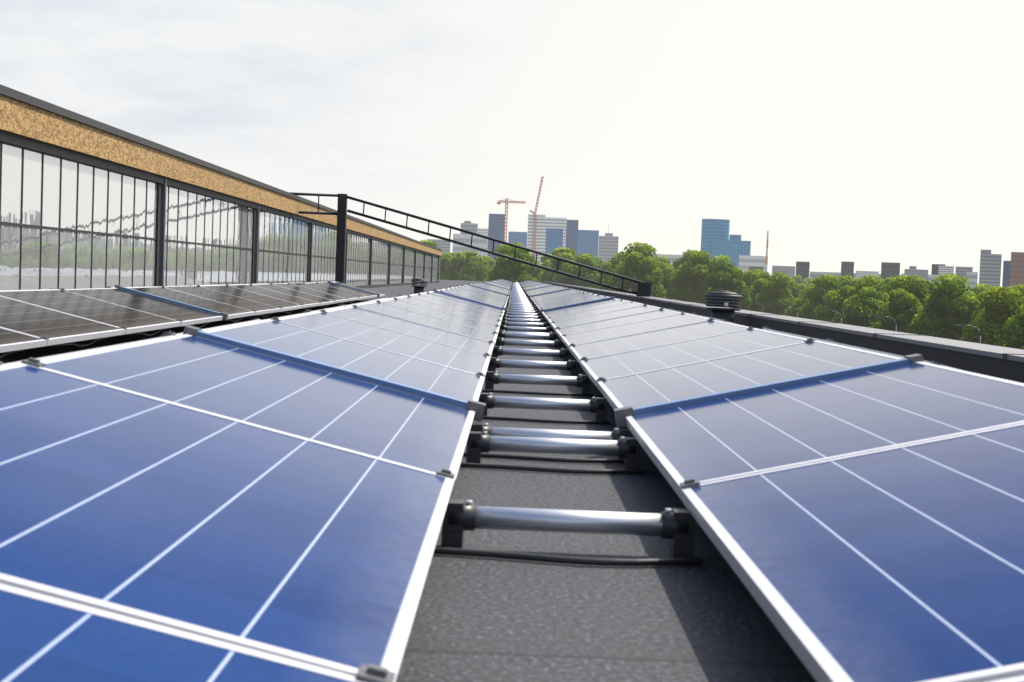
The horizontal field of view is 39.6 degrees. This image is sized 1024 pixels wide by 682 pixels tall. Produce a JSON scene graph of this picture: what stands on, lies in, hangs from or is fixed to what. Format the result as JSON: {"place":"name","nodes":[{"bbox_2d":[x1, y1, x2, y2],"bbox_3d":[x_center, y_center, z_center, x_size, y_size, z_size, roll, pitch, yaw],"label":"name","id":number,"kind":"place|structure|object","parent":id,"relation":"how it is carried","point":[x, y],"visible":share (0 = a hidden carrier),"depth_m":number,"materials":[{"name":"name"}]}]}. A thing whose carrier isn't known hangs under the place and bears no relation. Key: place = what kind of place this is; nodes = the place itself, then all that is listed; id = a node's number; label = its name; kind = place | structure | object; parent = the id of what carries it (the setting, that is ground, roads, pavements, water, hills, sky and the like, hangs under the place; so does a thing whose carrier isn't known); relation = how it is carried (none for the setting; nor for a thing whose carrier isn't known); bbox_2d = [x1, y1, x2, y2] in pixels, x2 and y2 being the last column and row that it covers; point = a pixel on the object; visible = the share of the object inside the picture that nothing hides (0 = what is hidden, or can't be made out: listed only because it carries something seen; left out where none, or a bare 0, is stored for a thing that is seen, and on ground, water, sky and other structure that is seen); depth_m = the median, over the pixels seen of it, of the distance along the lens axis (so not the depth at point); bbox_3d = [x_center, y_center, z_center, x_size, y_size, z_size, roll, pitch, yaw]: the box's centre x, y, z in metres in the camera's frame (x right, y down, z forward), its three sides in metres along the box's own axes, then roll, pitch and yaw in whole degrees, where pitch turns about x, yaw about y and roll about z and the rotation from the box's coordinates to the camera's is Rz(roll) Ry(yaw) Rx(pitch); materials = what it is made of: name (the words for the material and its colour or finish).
{"place":"outdoors","nodes":[
{"label":"outdoors","id":0,"kind":"place"},
{"bbox_2d":[0,84,441,289],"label":"clerestory wall","id":1,"kind":"structure","parent":0,"point":[87,202],"depth_m":19.69,"materials":[{"name":"clear glass"}]},
{"bbox_2d":[0,280,816,681],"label":"roof slab","id":2,"kind":"structure","parent":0,"point":[514,620],"depth_m":2.64,"materials":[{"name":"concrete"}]},
{"bbox_2d":[0,328,48,357],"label":"panel","id":3,"kind":"object","parent":2,"relation":"on","point":[12,341],"visible":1,"depth_m":7.67,"materials":[{"name":"brown"}]},
{"bbox_2d":[0,296,126,346],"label":"panel","id":4,"kind":"object","parent":2,"relation":"on","point":[57,327],"visible":0.97,"depth_m":8.83,"materials":[{"name":"brown"}]},
{"bbox_2d":[0,335,173,365],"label":"panel","id":5,"kind":"object","parent":2,"relation":"on","point":[60,355],"visible":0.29,"depth_m":3.76,"materials":[{"name":"white"}]},
{"bbox_2d":[0,288,182,335],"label":"panel","id":6,"kind":"object","parent":2,"relation":"on","point":[131,320],"visible":0.93,"depth_m":10.28,"materials":[{"name":"brown"}]},
{"bbox_2d":[65,288,222,327],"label":"panel","id":7,"kind":"object","parent":2,"relation":"on","point":[188,316],"visible":0.86,"depth_m":11.89,"materials":[{"name":"brown"}]},
{"bbox_2d":[126,285,255,321],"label":"panel","id":8,"kind":"object","parent":2,"relation":"on","point":[231,311],"visible":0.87,"depth_m":13.66,"materials":[{"name":"brown"}]},
{"bbox_2d":[114,285,227,319],"bbox_3d":[-3.055,-0.347,12.753,1.032,0.058,0.070,15,3,-1],"label":"joint bar","id":9,"kind":"object","parent":8,"relation":"on","point":[225,316],"visible":0.93,"depth_m":12.72,"materials":[{"name":"blue"}]},
{"bbox_2d":[0,584,395,681],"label":"panel","id":10,"kind":"object","parent":2,"relation":"on","point":[44,638],"visible":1,"depth_m":1.47,"materials":[{"name":"blue"}]},
{"bbox_2d":[140,319,259,340],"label":"panel","id":11,"kind":"object","parent":2,"relation":"on","point":[167,333],"visible":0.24,"depth_m":5.30,"materials":[{"name":"white"}]},
{"bbox_2d":[164,285,281,316],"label":"panel","id":12,"kind":"object","parent":2,"relation":"on","point":[259,308],"visible":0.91,"depth_m":15.11,"materials":[{"name":"brown"}]},
{"bbox_2d":[0,358,454,681],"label":"panel","id":13,"kind":"object","parent":2,"relation":"on","point":[130,504],"visible":0.95,"depth_m":2.11,"materials":[{"name":"blue"}]},
{"bbox_2d":[200,284,302,313],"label":"panel","id":14,"kind":"object","parent":2,"relation":"on","point":[285,306],"visible":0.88,"depth_m":16.75,"materials":[{"name":"brown"}]},
{"bbox_2d":[40,334,474,493],"bbox_3d":[-0.633,0.257,3.963,0.990,0.266,1.644,15,3,-1],"label":"panel","id":15,"kind":"object","parent":2,"relation":"on","point":[308,402],"visible":0.64,"depth_m":3.74,"materials":[{"name":"blue"}]},
{"bbox_2d":[229,284,320,309],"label":"panel","id":16,"kind":"object","parent":2,"relation":"on","point":[306,303],"visible":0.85,"depth_m":18.33,"materials":[{"name":"brown"}]},
{"bbox_2d":[252,283,335,307],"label":"panel","id":17,"kind":"object","parent":2,"relation":"on","point":[295,293],"visible":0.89,"depth_m":19.92,"materials":[{"name":"brown"}]},
{"bbox_2d":[273,283,347,304],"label":"panel","id":18,"kind":"object","parent":2,"relation":"on","point":[314,293],"visible":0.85,"depth_m":21.52,"materials":[{"name":"brown"}]},
{"bbox_2d":[289,282,359,302],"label":"panel","id":19,"kind":"object","parent":2,"relation":"on","point":[324,290],"visible":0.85,"depth_m":23.04,"materials":[{"name":"brown"}]},
{"bbox_2d":[306,282,368,301],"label":"panel","id":20,"kind":"object","parent":2,"relation":"on","point":[362,297],"visible":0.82,"depth_m":24.79,"materials":[{"name":"brown"}]},
{"bbox_2d":[205,317,484,400],"bbox_3d":[-0.631,0.183,5.561,0.990,0.266,1.644,15,3,-1],"label":"panel","id":21,"kind":"object","parent":2,"relation":"on","point":[275,333],"visible":0.56,"depth_m":5.57,"materials":[{"name":"blue"}]},
{"bbox_2d":[183,326,485,421],"bbox_3d":[-0.594,0.108,4.761,1.032,0.058,0.070,15,3,-1],"label":"joint bar","id":22,"kind":"object","parent":21,"relation":"on","point":[477,407],"visible":0.81,"depth_m":4.73,"materials":[{"name":"blue"}]},
{"bbox_2d":[318,282,377,299],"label":"panel","id":23,"kind":"object","parent":2,"relation":"on","point":[372,296],"visible":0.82,"depth_m":26.30,"materials":[{"name":"brown"}]},
{"bbox_2d":[279,309,490,374],"bbox_3d":[-0.629,0.112,7.159,0.990,0.266,1.644,15,3,-1],"label":"panel","id":24,"kind":"object","parent":2,"relation":"on","point":[323,321],"visible":0.56,"depth_m":7.07,"materials":[{"name":"blue"}]},
{"bbox_2d":[326,305,493,356],"bbox_3d":[-0.629,0.044,8.758,0.990,0.266,1.644,15,3,-1],"label":"panel","id":25,"kind":"object","parent":2,"relation":"on","point":[354,312],"visible":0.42,"depth_m":8.73,"materials":[{"name":"blue"}]},
{"bbox_2d":[353,300,497,347],"bbox_3d":[-0.622,-0.032,10.356,0.990,0.266,1.644,15,2,-1],"label":"panel","id":26,"kind":"object","parent":2,"relation":"on","point":[377,306],"visible":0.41,"depth_m":10.24,"materials":[{"name":"blue"}]},
{"bbox_2d":[380,298,499,332],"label":"panel","id":27,"kind":"object","parent":2,"relation":"on","point":[395,302],"visible":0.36,"depth_m":11.93,"materials":[{"name":"blue"}]},
{"bbox_2d":[397,295,500,325],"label":"panel","id":28,"kind":"object","parent":2,"relation":"on","point":[419,302],"visible":0.41,"depth_m":13.55,"materials":[{"name":"blue"}]},
{"bbox_2d":[410,293,502,320],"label":"panel","id":29,"kind":"object","parent":2,"relation":"on","point":[456,306],"visible":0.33,"depth_m":15.14,"materials":[{"name":"blue"}]},
{"bbox_2d":[421,292,503,317],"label":"panel","id":30,"kind":"object","parent":2,"relation":"on","point":[427,294],"visible":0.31,"depth_m":16.78,"materials":[{"name":"blue"}]},
{"bbox_2d":[429,291,504,314],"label":"panel","id":31,"kind":"object","parent":2,"relation":"on","point":[466,301],"visible":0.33,"depth_m":18.24,"materials":[{"name":"blue"}]},
{"bbox_2d":[289,192,650,296],"bbox_3d":[-1.661,-2.139,32.940,9.801,2.348,0.240,2,3,0],"label":"metal truss","id":32,"kind":"object","parent":2,"relation":"on","point":[643,288],"visible":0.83,"depth_m":32.89,"materials":[{"name":"grey metal"}]},
{"bbox_2d":[442,288,505,307],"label":"panel","id":33,"kind":"object","parent":2,"relation":"on","point":[469,296],"visible":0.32,"depth_m":21.47,"materials":[{"name":"blue"}]},
{"bbox_2d":[501,321,549,327],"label":"metal tube","id":34,"kind":"object","parent":2,"relation":"on","point":[526,324],"visible":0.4,"depth_m":15.58,"materials":[{"name":"silver metal"}]},
{"bbox_2d":[500,325,552,332],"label":"metal tube","id":35,"kind":"object","parent":2,"relation":"on","point":[527,329],"visible":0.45,"depth_m":14.20,"materials":[{"name":"silver metal"}]},
{"bbox_2d":[497,331,557,340],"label":"metal tube","id":36,"kind":"object","parent":2,"relation":"on","point":[551,336],"visible":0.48,"depth_m":12.57,"materials":[{"name":"silver metal"}]},
{"bbox_2d":[495,338,562,349],"bbox_3d":[0.137,0.035,11.160,0.558,0.102,0.177,2,3,1],"label":"metal tube","id":37,"kind":"object","parent":2,"relation":"on","point":[558,344],"visible":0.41,"depth_m":11.19,"materials":[{"name":"silver metal"}]},
{"bbox_2d":[492,346,569,361],"bbox_3d":[0.130,0.098,9.761,0.558,0.102,0.177,2,3,2],"label":"metal tube","id":38,"kind":"object","parent":2,"relation":"on","point":[498,351],"visible":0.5,"depth_m":9.79,"materials":[{"name":"silver metal"}]},
{"bbox_2d":[488,357,578,376],"bbox_3d":[0.127,0.158,8.413,0.558,0.102,0.177,2,3,1],"label":"metal tube","id":39,"kind":"object","parent":2,"relation":"on","point":[571,366],"visible":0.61,"depth_m":8.44,"materials":[{"name":"silver metal"}]},
{"bbox_2d":[483,371,593,395],"bbox_3d":[0.133,0.215,7.164,0.558,0.102,0.177,2,3,-1],"label":"metal tube","id":40,"kind":"object","parent":2,"relation":"on","point":[492,378],"visible":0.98,"depth_m":7.19,"materials":[{"name":"silver metal"}]},
{"bbox_2d":[478,393,609,423],"bbox_3d":[0.122,0.276,5.805,0.558,0.102,0.177,2,3,1],"label":"metal tube","id":41,"kind":"object","parent":2,"relation":"on","point":[597,406],"visible":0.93,"depth_m":5.83,"materials":[{"name":"silver metal"}]},
{"bbox_2d":[464,423,633,462],"bbox_3d":[0.127,0.331,4.597,0.558,0.102,0.177,2,3,0],"label":"metal tube","id":42,"kind":"object","parent":2,"relation":"on","point":[615,434],"visible":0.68,"depth_m":4.62,"materials":[{"name":"silver metal"}]},
{"bbox_2d":[462,431,645,473],"bbox_3d":[0.129,0.342,4.347,0.558,0.102,0.177,2,3,0],"label":"metal tube","id":43,"kind":"object","parent":2,"relation":"on","point":[628,449],"visible":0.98,"depth_m":4.38,"materials":[{"name":"silver metal"}]},
{"bbox_2d":[434,499,702,565],"bbox_3d":[0.119,0.403,2.988,0.558,0.102,0.177,2,3,1],"label":"metal tube","id":44,"kind":"object","parent":2,"relation":"on","point":[676,526],"visible":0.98,"depth_m":3.02,"materials":[{"name":"silver metal"}]},
{"bbox_2d":[542,298,621,316],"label":"panel","id":45,"kind":"object","parent":2,"relation":"on","point":[578,306],"visible":0.33,"depth_m":18.38,"materials":[{"name":"blue"}]},
{"bbox_2d":[544,300,629,319],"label":"panel","id":46,"kind":"object","parent":2,"relation":"on","point":[566,312],"visible":0.38,"depth_m":16.82,"materials":[{"name":"blue"}]},
{"bbox_2d":[547,302,646,324],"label":"panel","id":47,"kind":"object","parent":2,"relation":"on","point":[593,312],"visible":0.49,"depth_m":15.11,"materials":[{"name":"blue"}]},
{"bbox_2d":[551,305,663,331],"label":"panel","id":48,"kind":"object","parent":2,"relation":"on","point":[601,317],"visible":0.5,"depth_m":13.46,"materials":[{"name":"blue"}]},
{"bbox_2d":[555,309,683,339],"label":"panel","id":49,"kind":"object","parent":2,"relation":"on","point":[564,331],"visible":0.41,"depth_m":11.94,"materials":[{"name":"blue"}]},
{"bbox_2d":[561,313,713,350],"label":"panel","id":50,"kind":"object","parent":2,"relation":"on","point":[628,329],"visible":0.6,"depth_m":10.24,"materials":[{"name":"blue"}]},
{"bbox_2d":[569,320,754,364],"bbox_3d":[0.890,0.101,8.746,0.990,0.266,1.644,-10,2,1],"label":"panel","id":51,"kind":"object","parent":2,"relation":"on","point":[585,351],"visible":0.59,"depth_m":8.65,"materials":[{"name":"blue"}]},
{"bbox_2d":[580,328,814,388],"bbox_3d":[0.886,0.171,7.147,0.990,0.266,1.644,-11,2,1],"label":"panel","id":52,"kind":"object","parent":2,"relation":"on","point":[672,355],"visible":0.66,"depth_m":7.02,"materials":[{"name":"blue"}]},
{"bbox_2d":[705,291,741,322],"bbox_3d":[2.611,-0.365,17.591,0.473,0.515,0.484,2,3,0],"label":"roof vent","id":53,"kind":"object","parent":2,"relation":"on","point":[727,314],"visible":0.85,"depth_m":17.46,"materials":[{"name":"grey plastic"}]},
{"bbox_2d":[597,340,900,408],"bbox_3d":[0.886,0.241,5.549,0.990,0.266,1.644,-11,2,1],"label":"panel","id":54,"kind":"object","parent":2,"relation":"on","point":[803,359],"visible":0.54,"depth_m":5.53,"materials":[{"name":"blue"}]},
{"bbox_2d":[614,354,923,427],"bbox_3d":[0.853,0.165,4.741,1.032,0.058,0.070,-10,3,1],"label":"joint bar","id":55,"kind":"object","parent":54,"relation":"attached to","point":[621,414],"visible":0.83,"depth_m":4.71,"materials":[{"name":"blue"}]},
{"bbox_2d":[542,281,1023,382],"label":"parapet kerb","id":56,"kind":"structure","parent":2,"relation":"on","point":[1006,363],"depth_m":11.22,"materials":[{"name":"grey metal"}]},
{"bbox_2d":[625,361,1023,501],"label":"panel","id":57,"kind":"object","parent":2,"relation":"on","point":[691,445],"visible":0.89,"depth_m":3.75,"materials":[{"name":"blue"}]},
{"bbox_2d":[680,423,1023,681],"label":"panel","id":58,"kind":"object","parent":2,"relation":"on","point":[904,563],"visible":1,"depth_m":2.22,"materials":[{"name":"blue"}]},
{"bbox_2d":[825,338,959,369],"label":"panel","id":59,"kind":"object","parent":2,"relation":"on","point":[829,340],"visible":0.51,"depth_m":5.58,"materials":[{"name":"white"}]},
{"bbox_2d":[452,234,486,255],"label":"building","id":60,"kind":"structure","parent":0,"point":[479,242],"depth_m":1615.78,"materials":[{"name":"concrete"}]},
{"bbox_2d":[487,214,504,262],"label":"dark blue tower","id":61,"kind":"structure","parent":0,"point":[496,227],"depth_m":1795.37,"materials":[{"name":"glass"}]},
{"bbox_2d":[0,0,1023,286],"label":"sky","id":62,"kind":"structure","parent":0,"point":[867,134],"materials":[{"name":"white"}]},
{"bbox_2d":[701,219,729,256],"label":"high-rise building","id":63,"kind":"structure","parent":0,"point":[714,229],"depth_m":1779.79,"materials":[{"name":"teal glass"}]},
{"bbox_2d":[796,261,809,279],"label":"building","id":64,"kind":"structure","parent":0,"point":[802,269],"depth_m":1321.13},
{"bbox_2d":[841,261,853,277],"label":"building","id":65,"kind":"structure","parent":0,"point":[847,268],"depth_m":1312.45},
{"bbox_2d":[881,262,899,279],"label":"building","id":66,"kind":"structure","parent":0,"point":[889,269],"depth_m":1303.41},
{"bbox_2d":[979,250,1001,288],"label":"block","id":67,"kind":"structure","parent":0,"point":[990,270],"depth_m":1022.75,"materials":[{"name":"concrete"}]},
{"label":"ground","id":68,"kind":"structure","parent":0,"visible":0},
{"bbox_2d":[439,252,456,279],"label":"tree","id":69,"kind":"object","parent":68,"relation":"on","point":[447,256],"visible":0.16,"depth_m":385.99,"materials":[{"name":"green plant"}]},
{"bbox_2d":[439,251,490,280],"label":"tree","id":70,"kind":"object","parent":68,"relation":"on","point":[469,266],"visible":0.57,"depth_m":348.77,"materials":[{"name":"green plant"}]},
{"bbox_2d":[488,242,537,282],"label":"tree","id":71,"kind":"object","parent":68,"relation":"on","point":[510,270],"visible":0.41,"depth_m":249.31,"materials":[{"name":"green plant"}]},
{"bbox_2d":[508,231,526,247],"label":"building","id":72,"kind":"structure","parent":68,"relation":"on","point":[518,237],"depth_m":1975.51,"materials":[{"name":"blue glass"}]},
{"bbox_2d":[497,176,543,256],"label":"tower cranes","id":73,"kind":"object","parent":68,"relation":"on","point":[506,202],"visible":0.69,"depth_m":1760.33,"materials":[{"name":"brown"}]},
{"bbox_2d":[524,252,542,281],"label":"tree","id":74,"kind":"object","parent":68,"relation":"on","point":[534,271],"visible":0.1,"depth_m":306.43,"materials":[{"name":"green plant"}]},
{"bbox_2d":[527,214,578,263],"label":"high-rise building","id":75,"kind":"structure","parent":68,"relation":"on","point":[543,222],"depth_m":1795.65,"materials":[{"name":"concrete"}]},
{"bbox_2d":[545,228,562,253],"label":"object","id":76,"kind":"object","parent":68,"relation":"on","point":[554,238],"visible":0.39,"depth_m":1615.74,"materials":[{"name":"blue glass"}]},
{"bbox_2d":[540,252,574,284],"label":"tree","id":77,"kind":"object","parent":68,"relation":"on","point":[547,276],"visible":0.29,"depth_m":325.69,"materials":[{"name":"green plant"}]},
{"bbox_2d":[552,255,600,288],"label":"tree","id":78,"kind":"object","parent":68,"relation":"on","point":[586,273],"visible":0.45,"depth_m":312.94,"materials":[{"name":"green plant"}]},
{"bbox_2d":[577,230,598,257],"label":"high-rise building","id":79,"kind":"structure","parent":68,"relation":"on","point":[588,241],"depth_m":1883.37,"materials":[{"name":"glass"}]},
{"bbox_2d":[598,233,618,262],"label":"high-rise building","id":80,"kind":"structure","parent":68,"relation":"on","point":[608,248],"depth_m":1971.83,"materials":[{"name":"concrete"}]},
{"bbox_2d":[615,242,657,267],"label":"tree","id":81,"kind":"object","parent":68,"relation":"on","point":[646,250],"visible":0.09,"depth_m":276.89,"materials":[{"name":"green plant"}]},
{"bbox_2d":[609,251,665,298],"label":"tree","id":82,"kind":"object","parent":68,"relation":"on","point":[638,266],"visible":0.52,"depth_m":248.82,"materials":[{"name":"green plant"}]},
{"bbox_2d":[646,256,680,297],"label":"tree","id":83,"kind":"object","parent":68,"relation":"on","point":[667,274],"visible":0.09,"depth_m":271.10,"materials":[{"name":"green plant"}]},
{"bbox_2d":[671,249,703,272],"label":"tree","id":84,"kind":"object","parent":68,"relation":"on","point":[678,262],"visible":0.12,"depth_m":389.86,"materials":[{"name":"green plant"}]},
{"bbox_2d":[663,251,713,303],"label":"tree","id":85,"kind":"object","parent":68,"relation":"on","point":[689,276],"visible":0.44,"depth_m":257.44,"materials":[{"name":"green plant"}]},
{"bbox_2d":[702,255,751,309],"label":"tree","id":86,"kind":"object","parent":68,"relation":"on","point":[725,276],"visible":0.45,"depth_m":242.28,"materials":[{"name":"green plant"}]},
{"bbox_2d":[711,235,750,269],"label":"building","id":87,"kind":"structure","parent":68,"relation":"on","point":[733,247],"depth_m":1740.50,"materials":[{"name":"teal glass"}]},
{"bbox_2d":[739,270,759,302],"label":"tree","id":88,"kind":"object","parent":68,"relation":"on","point":[750,277],"visible":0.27,"depth_m":269.55,"materials":[{"name":"green plant"}]},
{"bbox_2d":[738,255,765,271],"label":"building","id":89,"kind":"structure","parent":68,"relation":"on","point":[746,262],"depth_m":1684.05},
{"bbox_2d":[745,278,780,314],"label":"tree","id":90,"kind":"object","parent":68,"relation":"on","point":[758,284],"visible":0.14,"depth_m":258.03,"materials":[{"name":"green plant"}]},
{"bbox_2d":[754,272,794,314],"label":"tree","id":91,"kind":"object","parent":68,"relation":"on","point":[774,295],"visible":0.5,"depth_m":247.10,"materials":[{"name":"green plant"}]},
{"bbox_2d":[772,266,794,277],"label":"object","id":92,"kind":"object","parent":68,"relation":"on","point":[789,271],"visible":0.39,"depth_m":1412.55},
{"bbox_2d":[772,276,801,297],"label":"tree","id":93,"kind":"object","parent":68,"relation":"on","point":[794,289],"visible":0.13,"depth_m":326.37,"materials":[{"name":"green plant"}]},
{"bbox_2d":[784,287,814,316],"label":"tree","id":94,"kind":"object","parent":68,"relation":"on","point":[800,302],"visible":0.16,"depth_m":235.73,"materials":[{"name":"green plant"}]},
{"bbox_2d":[796,274,841,321],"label":"tree","id":95,"kind":"object","parent":68,"relation":"on","point":[824,284],"visible":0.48,"depth_m":223.38,"materials":[{"name":"green plant"}]},
{"bbox_2d":[814,285,850,324],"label":"tree","id":96,"kind":"object","parent":68,"relation":"on","point":[837,299],"visible":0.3,"depth_m":211.55,"materials":[{"name":"green plant"}]},
{"bbox_2d":[832,275,887,325],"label":"tree","id":97,"kind":"object","parent":68,"relation":"on","point":[851,291],"visible":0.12,"depth_m":198.92,"materials":[{"name":"green plant"}]},
{"bbox_2d":[842,286,883,327],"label":"tree","id":98,"kind":"object","parent":68,"relation":"on","point":[865,303],"visible":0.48,"depth_m":186.03,"materials":[{"name":"green plant"}]},
{"bbox_2d":[877,288,923,332],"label":"tree","id":99,"kind":"object","parent":68,"relation":"on","point":[904,306],"visible":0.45,"depth_m":163.41,"materials":[{"name":"green plant"}]},
{"bbox_2d":[868,275,941,332],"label":"tree","id":100,"kind":"object","parent":68,"relation":"on","point":[909,284],"visible":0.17,"depth_m":175.05,"materials":[{"name":"green plant"}]},
{"bbox_2d":[904,266,927,279],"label":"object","id":101,"kind":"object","parent":68,"relation":"on","point":[912,270],"visible":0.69,"depth_m":1141.70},
{"bbox_2d":[906,273,980,340],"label":"tree","id":102,"kind":"object","parent":68,"relation":"on","point":[950,303],"visible":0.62,"depth_m":152.46,"materials":[{"name":"green plant"}]},
{"bbox_2d":[962,286,1023,349],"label":"tree","id":103,"kind":"object","parent":68,"relation":"on","point":[1001,305],"visible":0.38,"depth_m":131.27,"materials":[{"name":"green plant"}]},
{"bbox_2d":[1002,261,1010,287],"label":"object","id":104,"kind":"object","parent":68,"relation":"on","point":[1006,274],"visible":0.46,"depth_m":1053.20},
{"bbox_2d":[1002,304,1023,349],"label":"tree","id":105,"kind":"object","parent":68,"relation":"on","point":[1015,339],"visible":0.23,"depth_m":120.27,"materials":[{"name":"green plant"}]},
{"bbox_2d":[1009,252,1023,286],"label":"brick block","id":106,"kind":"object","parent":68,"relation":"on","point":[1017,270],"visible":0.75,"depth_m":1016.75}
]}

